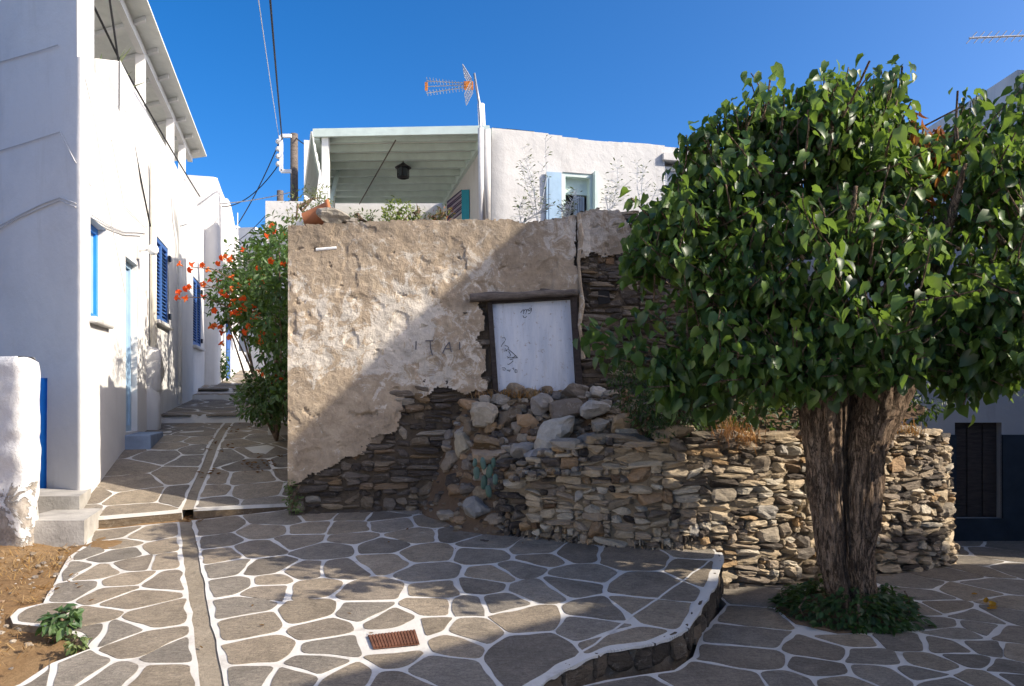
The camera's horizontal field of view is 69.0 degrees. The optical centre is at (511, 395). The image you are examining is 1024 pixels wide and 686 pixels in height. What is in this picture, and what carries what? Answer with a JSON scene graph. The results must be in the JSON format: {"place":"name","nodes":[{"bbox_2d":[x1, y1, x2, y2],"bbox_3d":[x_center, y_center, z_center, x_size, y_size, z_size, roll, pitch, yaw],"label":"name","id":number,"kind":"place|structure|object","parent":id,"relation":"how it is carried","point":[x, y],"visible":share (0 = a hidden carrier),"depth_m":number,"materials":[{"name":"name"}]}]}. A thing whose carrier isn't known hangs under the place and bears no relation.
{"place":"outdoors","nodes":[
{"label":"outdoors","id":0,"kind":"place"},
{"bbox_2d":[0,509,200,685],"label":"dirt verge","id":1,"kind":"structure","parent":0,"point":[36,659],"depth_m":5.10,"materials":[{"name":"soil"}]},
{"bbox_2d":[0,356,40,546],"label":"wall stump","id":2,"kind":"object","parent":1,"relation":"on","point":[20,444],"visible":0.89,"depth_m":6.22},
{"bbox_2d":[35,603,84,643],"bbox_3d":[-2.765,1.396,4.554,0.254,0.237,0.266,0,0,17],"label":"leafy weed","id":3,"kind":"object","parent":1,"relation":"on","point":[58,629],"visible":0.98,"depth_m":4.53,"materials":[{"name":"green plant"}]},
{"bbox_2d":[34,508,101,546],"bbox_3d":[-3.940,1.280,6.660,0.620,0.440,0.680,0,0,0],"label":"step","id":4,"kind":"object","parent":1,"relation":"on","point":[58,528],"visible":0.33,"depth_m":6.32,"materials":[{"name":"concrete"}]},
{"bbox_2d":[38,488,90,513],"bbox_3d":[-4.510,1.218,7.210,0.980,0.565,0.580,0,0,0],"label":"step","id":5,"kind":"object","parent":4,"relation":"on","point":[49,499],"visible":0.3,"depth_m":6.92,"materials":[{"name":"concrete"}]},
{"bbox_2d":[63,628,91,655],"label":"weed","id":6,"kind":"object","parent":1,"relation":"on","point":[71,650],"visible":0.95,"depth_m":4.29,"materials":[{"name":"green plant"}]},
{"bbox_2d":[0,541,196,669],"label":"pebbles","id":7,"kind":"object","parent":1,"relation":"on","point":[18,629],"visible":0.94,"depth_m":5.48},
{"bbox_2d":[0,0,206,492],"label":"whitewashed house","id":8,"kind":"structure","parent":1,"relation":"on","point":[114,384],"depth_m":7.97,"materials":[{"name":"white paint"}]},
{"bbox_2d":[39,378,46,487],"bbox_3d":[-4.821,0.400,7.624,0.040,1.160,0.120,0,0,28],"label":"door leaf","id":9,"kind":"structure","parent":8,"relation":"in","point":[43,383],"depth_m":7.63,"materials":[{"name":"blue paint"}]},
{"bbox_2d":[0,131,90,185],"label":"wall cable","id":10,"kind":"object","parent":8,"relation":"attached to","point":[43,137],"depth_m":7.54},
{"bbox_2d":[0,200,140,235],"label":"wall cable","id":11,"kind":"object","parent":8,"relation":"attached to","point":[69,204],"depth_m":7.76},
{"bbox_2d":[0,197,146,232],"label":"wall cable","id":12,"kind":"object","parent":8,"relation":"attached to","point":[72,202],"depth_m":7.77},
{"bbox_2d":[89,224,113,328],"bbox_3d":[-4.393,-1.275,7.853,0.205,1.081,0.750,0,0,-16],"label":"window","id":13,"kind":"structure","parent":8,"relation":"in","point":[93,318],"depth_m":8.05,"materials":[{"name":"blue paint"}]},
{"bbox_2d":[84,74,125,293],"bbox_3d":[-4.436,-2.200,8.176,0.029,1.958,1.695,0,0,-15],"label":"wall cable","id":14,"kind":"object","parent":8,"relation":"attached to","point":[103,179],"depth_m":7.97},
{"bbox_2d":[94,5,119,58],"bbox_3d":[-4.768,-4.338,8.649,0.027,0.466,0.914,0,0,-4],"label":"overhead cable","id":15,"kind":"object","parent":8,"relation":"attached to","point":[104,28],"visible":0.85,"depth_m":8.73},
{"bbox_2d":[109,0,118,58],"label":"overhead cable","id":16,"kind":"object","parent":8,"relation":"attached to","point":[113,26],"visible":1,"depth_m":8.83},
{"bbox_2d":[125,261,130,430],"bbox_3d":[-4.903,-0.624,9.382,0.060,2.157,0.685,0,0,-16],"label":"door","id":17,"kind":"structure","parent":8,"relation":"in","point":[127,266],"depth_m":9.65,"materials":[{"name":"blue paint"}]},
{"bbox_2d":[117,59,150,226],"bbox_3d":[-4.892,-3.212,9.675,0.023,1.735,1.395,0,0,-11],"label":"overhead cable","id":18,"kind":"object","parent":8,"relation":"attached to","point":[142,186],"visible":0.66,"depth_m":10.01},
{"bbox_2d":[136,244,158,258],"bbox_3d":[-4.760,-1.878,9.733,0.270,0.195,0.144,0,0,0],"label":"wall lamp","id":19,"kind":"object","parent":8,"relation":"attached to","point":[152,249],"visible":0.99,"depth_m":9.69,"materials":[{"name":"white paint"}]},
{"bbox_2d":[119,59,199,196],"bbox_3d":[-5.663,-4.132,12.335,0.023,0.077,6.696,0,0,-15],"label":"overhead cable","id":20,"kind":"object","parent":8,"relation":"attached to","point":[158,127],"visible":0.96,"depth_m":11.30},
{"bbox_2d":[157,238,173,330],"bbox_3d":[-5.417,-1.715,11.534,0.160,1.310,1.348,0,0,-16],"label":"window","id":21,"kind":"structure","parent":8,"relation":"in","point":[163,322],"depth_m":11.53,"materials":[{"name":"blue paint"}]},
{"bbox_2d":[193,277,204,351],"bbox_3d":[-6.585,-1.680,15.560,0.180,1.440,1.430,0,0,-16],"label":"window","id":22,"kind":"structure","parent":8,"relation":"in","point":[196,345],"depth_m":15.51,"materials":[{"name":"blue paint"}]},
{"bbox_2d":[0,387,927,665],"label":"dry grass","id":23,"kind":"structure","parent":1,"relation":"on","point":[728,429],"depth_m":6.14,"materials":[{"name":"beige plant"}]},
{"bbox_2d":[10,522,199,685],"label":"pavement","id":24,"kind":"structure","parent":0,"point":[137,623],"depth_m":4.84,"materials":[{"name":"stone"}]},
{"bbox_2d":[84,423,224,527],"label":"path","id":25,"kind":"structure","parent":0,"point":[154,483],"depth_m":8.09,"materials":[{"name":"stone"}]},
{"bbox_2d":[161,399,287,422],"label":"path","id":26,"kind":"structure","parent":0,"point":[209,411],"depth_m":11.81,"materials":[{"name":"stone"}]},
{"bbox_2d":[265,103,800,380],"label":"terrace house","id":27,"kind":"structure","parent":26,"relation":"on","point":[356,167],"depth_m":11.73,"materials":[{"name":"white paint"}]},
{"bbox_2d":[395,161,410,179],"bbox_3d":[-1.828,-3.896,12.500,0.270,0.520,0.270,0,0,0],"label":"hanging lantern","id":28,"kind":"object","parent":27,"relation":"hanging from","point":[403,168],"visible":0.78,"depth_m":12.43,"materials":[{"name":"black metal"}]},
{"bbox_2d":[447,189,461,220],"bbox_3d":[-1.008,-3.284,13.000,0.260,0.635,0.001,0,0,0],"label":"striped cloth","id":29,"kind":"object","parent":27,"relation":"hanging from","point":[451,202],"visible":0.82,"depth_m":13.00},
{"bbox_2d":[425,64,485,219],"bbox_3d":[-0.845,-3.755,11.227,0.937,2.317,0.498,0,0,0],"label":"tv aerial","id":30,"kind":"object","parent":27,"relation":"attached to","point":[468,85],"visible":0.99,"depth_m":11.21,"materials":[{"name":"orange metal"}]},
{"bbox_2d":[462,190,468,219],"bbox_3d":[-0.788,-2.390,12.615,0.139,2.181,0.049,0,0,9],"label":"door leaf","id":31,"kind":"structure","parent":27,"relation":"in","point":[465,193],"depth_m":12.59,"materials":[{"name":"teal paint"}]},
{"bbox_2d":[546,171,597,218],"bbox_3d":[0.901,-2.936,11.586,0.825,1.071,0.308,0,0,-11],"label":"window","id":32,"kind":"structure","parent":27,"relation":"in","point":[557,184],"depth_m":11.53,"materials":[{"name":"white paint"}]},
{"bbox_2d":[662,152,687,185],"bbox_3d":[2.594,-3.579,11.982,0.442,0.562,0.230,0,0,-14],"label":"window","id":33,"kind":"structure","parent":27,"relation":"in","point":[665,156],"depth_m":11.88,"materials":[{"name":"white paint"}]},
{"bbox_2d":[198,369,264,392],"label":"path","id":34,"kind":"structure","parent":0,"point":[225,386],"depth_m":16.44,"materials":[{"name":"stone"}]},
{"bbox_2d":[137,175,242,384],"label":"whitewashed house","id":35,"kind":"structure","parent":34,"relation":"on","point":[220,227],"depth_m":16.89,"materials":[{"name":"white paint"}]},
{"bbox_2d":[226,314,230,378],"bbox_3d":[-7.372,-1.200,19.365,0.030,1.800,0.900,0,0,-16],"label":"door","id":36,"kind":"structure","parent":35,"relation":"in","point":[228,343],"depth_m":19.20,"materials":[{"name":"blue paint"}]},
{"bbox_2d":[220,330,235,381],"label":"potted shrub","id":37,"kind":"object","parent":34,"relation":"on","point":[224,370],"visible":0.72,"depth_m":17.76,"materials":[{"name":"green plant"}]},
{"bbox_2d":[239,352,249,370],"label":"garden wall","id":38,"kind":"structure","parent":34,"relation":"on","point":[244,363],"depth_m":23.05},
{"bbox_2d":[235,225,264,368],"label":"whitewashed house","id":39,"kind":"structure","parent":34,"relation":"on","point":[244,231],"depth_m":26.57,"materials":[{"name":"white paint"}]},
{"bbox_2d":[276,133,297,200],"bbox_3d":[-5.104,-2.936,16.938,0.507,6.071,0.218,0,0,-25],"label":"utility pole","id":40,"kind":"object","parent":34,"relation":"on","point":[293,170],"visible":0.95,"depth_m":16.92,"materials":[{"name":"white paint"}]},
{"bbox_2d":[238,144,278,223],"bbox_3d":[-6.141,-5.047,17.949,0.025,1.332,2.700,0,0,-39],"label":"overhead cable","id":41,"kind":"object","parent":40,"relation":"attached to","point":[259,185],"visible":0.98,"depth_m":17.80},
{"bbox_2d":[258,0,278,135],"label":"overhead cable","id":42,"kind":"object","parent":40,"relation":"attached to","point":[267,62],"visible":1,"depth_m":11.06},
{"bbox_2d":[269,0,282,139],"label":"overhead cable","id":43,"kind":"object","parent":40,"relation":"attached to","point":[271,14],"visible":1,"depth_m":12.02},
{"bbox_2d":[192,393,284,399],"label":"path","id":44,"kind":"structure","parent":0,"point":[203,396],"depth_m":14.96,"materials":[{"name":"stone"}]},
{"bbox_2d":[304,140,321,201],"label":"whitewashed house","id":45,"kind":"structure","parent":44,"relation":"on","point":[306,144],"depth_m":15.92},
{"bbox_2d":[193,422,288,518],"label":"path","id":46,"kind":"structure","parent":0,"point":[235,486],"depth_m":8.34,"materials":[{"name":"stone"}]},
{"bbox_2d":[174,210,294,440],"bbox_3d":[-3.524,-1.050,10.644,2.278,3.336,4.426,0,0,0],"label":"trumpet vine","id":47,"kind":"object","parent":46,"relation":"on","point":[268,292],"visible":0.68,"depth_m":9.69,"materials":[{"name":"green plant"}]},
{"bbox_2d":[229,361,287,434],"bbox_3d":[-3.186,0.180,9.834,1.004,1.210,2.378,0,0,-19],"label":"potted shrub","id":48,"kind":"object","parent":46,"relation":"on","point":[258,402],"visible":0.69,"depth_m":9.08,"materials":[{"name":"green plant"}]},
{"bbox_2d":[191,509,718,685],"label":"pavement","id":49,"kind":"structure","parent":0,"point":[325,594],"depth_m":5.08,"materials":[{"name":"stone"}]},
{"bbox_2d":[179,423,231,685],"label":"gutter","id":50,"kind":"object","parent":49,"relation":"on","point":[209,670],"visible":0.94,"depth_m":5.20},
{"bbox_2d":[281,480,303,513],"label":"weed","id":51,"kind":"object","parent":49,"relation":"on","point":[291,498],"visible":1,"depth_m":7.11,"materials":[{"name":"green plant"}]},
{"bbox_2d":[368,629,419,648],"bbox_3d":[-0.704,1.444,4.419,0.286,0.034,0.217,0,0,-15],"label":"drain cover","id":52,"kind":"object","parent":49,"relation":"on","point":[395,639],"visible":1,"depth_m":4.40,"materials":[{"name":"metal"}]},
{"bbox_2d":[287,207,810,515],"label":"ruined house","id":53,"kind":"structure","parent":49,"relation":"on","point":[405,336],"depth_m":7.46,"materials":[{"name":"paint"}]},
{"bbox_2d":[279,184,334,228],"bbox_3d":[-2.221,-2.019,8.051,0.429,0.631,0.656,0,0,27],"label":"flowering weed","id":54,"kind":"object","parent":53,"relation":"on","point":[303,204],"visible":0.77,"depth_m":8.03,"materials":[{"name":"green plant"}]},
{"bbox_2d":[301,199,330,225],"bbox_3d":[-1.927,-1.866,7.586,0.411,0.287,0.315,0,0,-25],"label":"terracotta pot","id":55,"kind":"object","parent":53,"relation":"on","point":[309,216],"visible":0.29,"depth_m":7.53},
{"bbox_2d":[316,207,358,223],"bbox_3d":[-1.757,-1.778,7.498,0.422,0.185,0.292,0,0,-15],"label":"rock pile","id":56,"kind":"object","parent":53,"relation":"on","point":[330,215],"visible":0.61,"depth_m":7.38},
{"bbox_2d":[349,207,379,222],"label":"green weed","id":57,"kind":"object","parent":53,"relation":"on","point":[358,216],"visible":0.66,"depth_m":7.83,"materials":[{"name":"green plant"}]},
{"bbox_2d":[379,195,421,221],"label":"succulent","id":58,"kind":"object","parent":53,"relation":"on","point":[385,214],"visible":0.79,"depth_m":7.84,"materials":[{"name":"green plant"}]},
{"bbox_2d":[423,204,455,219],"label":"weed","id":59,"kind":"object","parent":53,"relation":"on","point":[440,214],"visible":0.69,"depth_m":7.84,"materials":[{"name":"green plant"}]},
{"bbox_2d":[511,197,555,223],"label":"tall weed","id":60,"kind":"object","parent":53,"relation":"on","point":[531,211],"visible":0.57,"depth_m":8.20,"materials":[{"name":"grey plant"}]},
{"bbox_2d":[516,135,552,220],"bbox_3d":[0.270,-2.669,9.252,0.465,1.043,0.374,0,0,0],"label":"tall weed","id":61,"kind":"object","parent":53,"relation":"on","point":[534,190],"visible":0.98,"depth_m":9.26,"materials":[{"name":"grey plant"}]},
{"bbox_2d":[487,296,582,394],"bbox_3d":[0.243,-0.444,7.649,1.003,1.179,0.080,0,0,-9],"label":"door","id":62,"kind":"structure","parent":53,"relation":"in","point":[531,339],"depth_m":7.66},
{"bbox_2d":[554,187,581,217],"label":"tall weed","id":63,"kind":"object","parent":53,"relation":"on","point":[568,211],"visible":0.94,"depth_m":8.52,"materials":[{"name":"grey plant"}]},
{"bbox_2d":[600,156,630,209],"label":"tall weed","id":64,"kind":"object","parent":53,"relation":"on","point":[615,195],"visible":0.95,"depth_m":9.29,"materials":[{"name":"grey plant"}]},
{"bbox_2d":[629,160,650,204],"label":"tall weed","id":65,"kind":"object","parent":53,"relation":"on","point":[643,175],"visible":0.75,"depth_m":9.28,"materials":[{"name":"grey plant"}]},
{"bbox_2d":[525,552,723,685],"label":"kerb","id":66,"kind":"structure","parent":49,"relation":"on","point":[675,644],"depth_m":4.41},
{"bbox_2d":[148,0,1023,228],"label":"sky","id":67,"kind":"structure","parent":0,"point":[632,71],"materials":[{"name":"blue"}]},
{"bbox_2d":[418,390,930,535],"bbox_3d":[1.400,0.636,7.025,5.300,1.402,2.250,0,0,0],"label":"earth mound","id":68,"kind":"object","parent":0,"point":[469,524],"visible":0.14,"depth_m":7.11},
{"bbox_2d":[452,516,466,523],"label":"loose stone","id":69,"kind":"object","parent":68,"relation":"on","point":[459,519],"visible":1,"depth_m":6.85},
{"bbox_2d":[462,496,490,518],"bbox_3d":[-0.327,1.021,6.765,0.283,0.206,0.193,0,0,-39],"label":"loose stone","id":70,"kind":"object","parent":68,"relation":"on","point":[474,507],"visible":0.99,"depth_m":6.71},
{"bbox_2d":[473,457,497,497],"bbox_3d":[-0.236,0.726,6.631,0.226,0.356,0.175,0,0,0],"label":"prickly pear","id":71,"kind":"object","parent":68,"relation":"on","point":[484,479],"visible":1,"depth_m":6.63,"materials":[{"name":"green plant"}]},
{"bbox_2d":[486,513,505,524],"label":"loose stone","id":72,"kind":"object","parent":68,"relation":"on","point":[493,518],"visible":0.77,"depth_m":6.63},
{"bbox_2d":[499,428,513,436],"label":"loose stone","id":73,"kind":"object","parent":68,"relation":"on","point":[508,432],"visible":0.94,"depth_m":7.15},
{"bbox_2d":[506,383,524,397],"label":"loose stone","id":74,"kind":"object","parent":68,"relation":"on","point":[510,386],"visible":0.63,"depth_m":7.55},
{"bbox_2d":[523,388,537,398],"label":"loose stone","id":75,"kind":"object","parent":68,"relation":"on","point":[531,392],"visible":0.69,"depth_m":7.52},
{"bbox_2d":[399,387,772,541],"bbox_3d":[0.599,0.609,6.998,3.264,1.399,1.462,0,0,0],"label":"rubble","id":76,"kind":"object","parent":68,"relation":"on","point":[522,473],"visible":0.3,"depth_m":7.00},
{"bbox_2d":[436,509,453,520],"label":"loose stone","id":77,"kind":"object","parent":76,"relation":"on","point":[443,515],"visible":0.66,"depth_m":6.97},
{"bbox_2d":[440,450,458,470],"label":"loose stone","id":78,"kind":"object","parent":76,"relation":"on","point":[450,460],"visible":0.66,"depth_m":7.27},
{"bbox_2d":[445,473,460,486],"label":"loose stone","id":79,"kind":"object","parent":76,"relation":"on","point":[451,479],"visible":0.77,"depth_m":7.13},
{"bbox_2d":[447,484,460,495],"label":"loose stone","id":80,"kind":"object","parent":76,"relation":"on","point":[453,489],"visible":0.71,"depth_m":7.05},
{"bbox_2d":[454,432,469,457],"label":"loose stone","id":81,"kind":"object","parent":76,"relation":"on","point":[460,442],"visible":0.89,"depth_m":7.19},
{"bbox_2d":[457,399,475,409],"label":"loose stone","id":82,"kind":"object","parent":76,"relation":"on","point":[465,403],"visible":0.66,"depth_m":7.39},
{"bbox_2d":[459,483,474,493],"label":"loose stone","id":83,"kind":"object","parent":76,"relation":"on","point":[468,488],"visible":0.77,"depth_m":6.95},
{"bbox_2d":[461,459,472,470],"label":"loose stone","id":84,"kind":"object","parent":76,"relation":"on","point":[467,464],"visible":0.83,"depth_m":7.11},
{"bbox_2d":[463,420,478,435],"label":"loose stone","id":85,"kind":"object","parent":76,"relation":"on","point":[469,429],"visible":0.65,"depth_m":7.23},
{"bbox_2d":[472,486,486,500],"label":"loose stone","id":86,"kind":"object","parent":76,"relation":"on","point":[479,492],"visible":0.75,"depth_m":6.85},
{"bbox_2d":[470,401,497,426],"bbox_3d":[-0.272,0.182,7.270,0.280,0.255,0.305,0,0,0],"label":"loose stone","id":87,"kind":"object","parent":76,"relation":"on","point":[484,414],"visible":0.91,"depth_m":7.14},
{"bbox_2d":[472,434,499,448],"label":"loose stone","id":88,"kind":"object","parent":76,"relation":"on","point":[482,441],"visible":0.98,"depth_m":7.03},
{"bbox_2d":[471,449,506,465],"bbox_3d":[-0.224,0.579,7.015,0.340,0.153,0.261,0,0,-18],"label":"loose stone","id":89,"kind":"object","parent":76,"relation":"on","point":[486,455],"visible":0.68,"depth_m":6.91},
{"bbox_2d":[484,422,496,433],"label":"loose stone","id":90,"kind":"object","parent":76,"relation":"on","point":[489,428],"visible":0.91,"depth_m":7.16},
{"bbox_2d":[490,393,510,404],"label":"loose stone","id":91,"kind":"object","parent":76,"relation":"on","point":[501,399],"visible":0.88,"depth_m":7.45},
{"bbox_2d":[498,407,521,426],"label":"loose stone","id":92,"kind":"object","parent":76,"relation":"on","point":[507,418],"visible":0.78,"depth_m":7.25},
{"bbox_2d":[510,442,533,457],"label":"loose stone","id":93,"kind":"object","parent":76,"relation":"on","point":[518,450],"visible":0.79,"depth_m":6.91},
{"bbox_2d":[516,413,538,428],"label":"loose stone","id":94,"kind":"object","parent":76,"relation":"on","point":[527,420],"visible":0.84,"depth_m":7.18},
{"bbox_2d":[530,392,553,415],"bbox_3d":[0.306,0.086,7.311,0.258,0.234,0.286,0,0,0],"label":"loose stone","id":95,"kind":"object","parent":76,"relation":"on","point":[540,402],"visible":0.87,"depth_m":7.20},
{"bbox_2d":[549,398,582,418],"bbox_3d":[0.524,0.143,7.186,0.325,0.248,0.269,0,0,-13],"label":"loose stone","id":96,"kind":"object","parent":76,"relation":"on","point":[563,408],"visible":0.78,"depth_m":7.10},
{"bbox_2d":[561,383,588,397],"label":"loose stone","id":97,"kind":"object","parent":76,"relation":"on","point":[573,390],"visible":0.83,"depth_m":7.43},
{"bbox_2d":[580,400,610,418],"bbox_3d":[0.776,0.133,7.134,0.323,0.188,0.321,0,0,-12],"label":"loose stone","id":98,"kind":"object","parent":76,"relation":"on","point":[589,409],"visible":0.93,"depth_m":7.00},
{"bbox_2d":[590,386,605,396],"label":"loose stone","id":99,"kind":"object","parent":68,"relation":"on","point":[597,391],"visible":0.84,"depth_m":7.40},
{"bbox_2d":[591,418,609,433],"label":"loose stone","id":100,"kind":"object","parent":68,"relation":"on","point":[599,425],"visible":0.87,"depth_m":6.96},
{"bbox_2d":[611,413,631,432],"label":"loose stone","id":101,"kind":"object","parent":68,"relation":"on","point":[618,421],"visible":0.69,"depth_m":6.88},
{"bbox_2d":[738,377,954,430],"bbox_3d":[3.157,-0.002,7.341,2.229,1.038,1.121,0,0,-7],"label":"evergreen bush","id":102,"kind":"object","parent":68,"relation":"on","point":[796,424],"visible":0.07,"depth_m":7.09,"materials":[{"name":"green plant"}]},
{"bbox_2d":[584,541,1023,685],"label":"pavement","id":103,"kind":"structure","parent":0,"point":[748,637],"depth_m":4.81,"materials":[{"name":"stone"}]},
{"bbox_2d":[2,426,996,647],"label":"fallen leaves","id":104,"kind":"object","parent":103,"relation":"on","point":[992,603],"visible":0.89,"depth_m":7.00,"materials":[{"name":"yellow plant"}]},
{"bbox_2d":[493,423,959,588],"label":"stone wall","id":105,"kind":"structure","parent":103,"relation":"on","point":[747,514],"depth_m":6.33,"materials":[{"name":"stone"}]},
{"bbox_2d":[523,448,551,458],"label":"loose stone","id":106,"kind":"object","parent":105,"relation":"on","point":[532,453],"visible":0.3,"depth_m":6.75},
{"bbox_2d":[533,415,574,448],"bbox_3d":[0.390,0.362,6.988,0.455,0.356,0.284,0,0,-37],"label":"loose stone","id":107,"kind":"object","parent":106,"relation":"on","point":[554,428],"visible":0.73,"depth_m":6.88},
{"bbox_2d":[615,428,638,433],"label":"loose stone","id":108,"kind":"object","parent":105,"relation":"on","point":[632,430],"visible":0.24,"depth_m":6.73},
{"bbox_2d":[600,356,774,442],"bbox_3d":[1.657,0.000,6.644,1.664,0.907,0.832,0,0,-15],"label":"evergreen bush","id":109,"kind":"object","parent":105,"relation":"on","point":[649,429],"visible":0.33,"depth_m":6.54,"materials":[{"name":"green plant"}]},
{"bbox_2d":[572,53,1023,611],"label":"mulberry tree","id":110,"kind":"object","parent":103,"relation":"on","point":[860,185],"visible":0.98,"depth_m":5.04,"materials":[{"name":"green plant"}]},
{"bbox_2d":[777,590,901,633],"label":"soil","id":111,"kind":"structure","parent":103,"relation":"on","point":[823,627],"depth_m":5.27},
{"bbox_2d":[767,574,936,636],"bbox_3d":[2.480,1.492,5.505,1.127,0.270,1.168,0,0,22],"label":"ground ivy","id":112,"kind":"object","parent":111,"relation":"on","point":[906,606],"visible":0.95,"depth_m":5.25,"materials":[{"name":"green plant"}]},
{"bbox_2d":[786,237,1023,540],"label":"house","id":113,"kind":"structure","parent":103,"relation":"on","point":[987,460],"depth_m":8.20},
{"bbox_2d":[955,423,995,516],"bbox_3d":[5.135,0.825,8.297,0.553,1.096,0.045,0,0,0],"label":"window","id":114,"kind":"structure","parent":113,"relation":"in","point":[976,443],"depth_m":8.28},
{"bbox_2d":[920,70,1023,236],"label":"whitewashed house","id":115,"kind":"structure","parent":103,"relation":"on","point":[995,91],"depth_m":10.90,"materials":[{"name":"white paint"}]},
{"bbox_2d":[966,30,1023,43],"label":"tv aerial","id":116,"kind":"object","parent":115,"relation":"on","point":[995,36],"visible":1,"depth_m":10.92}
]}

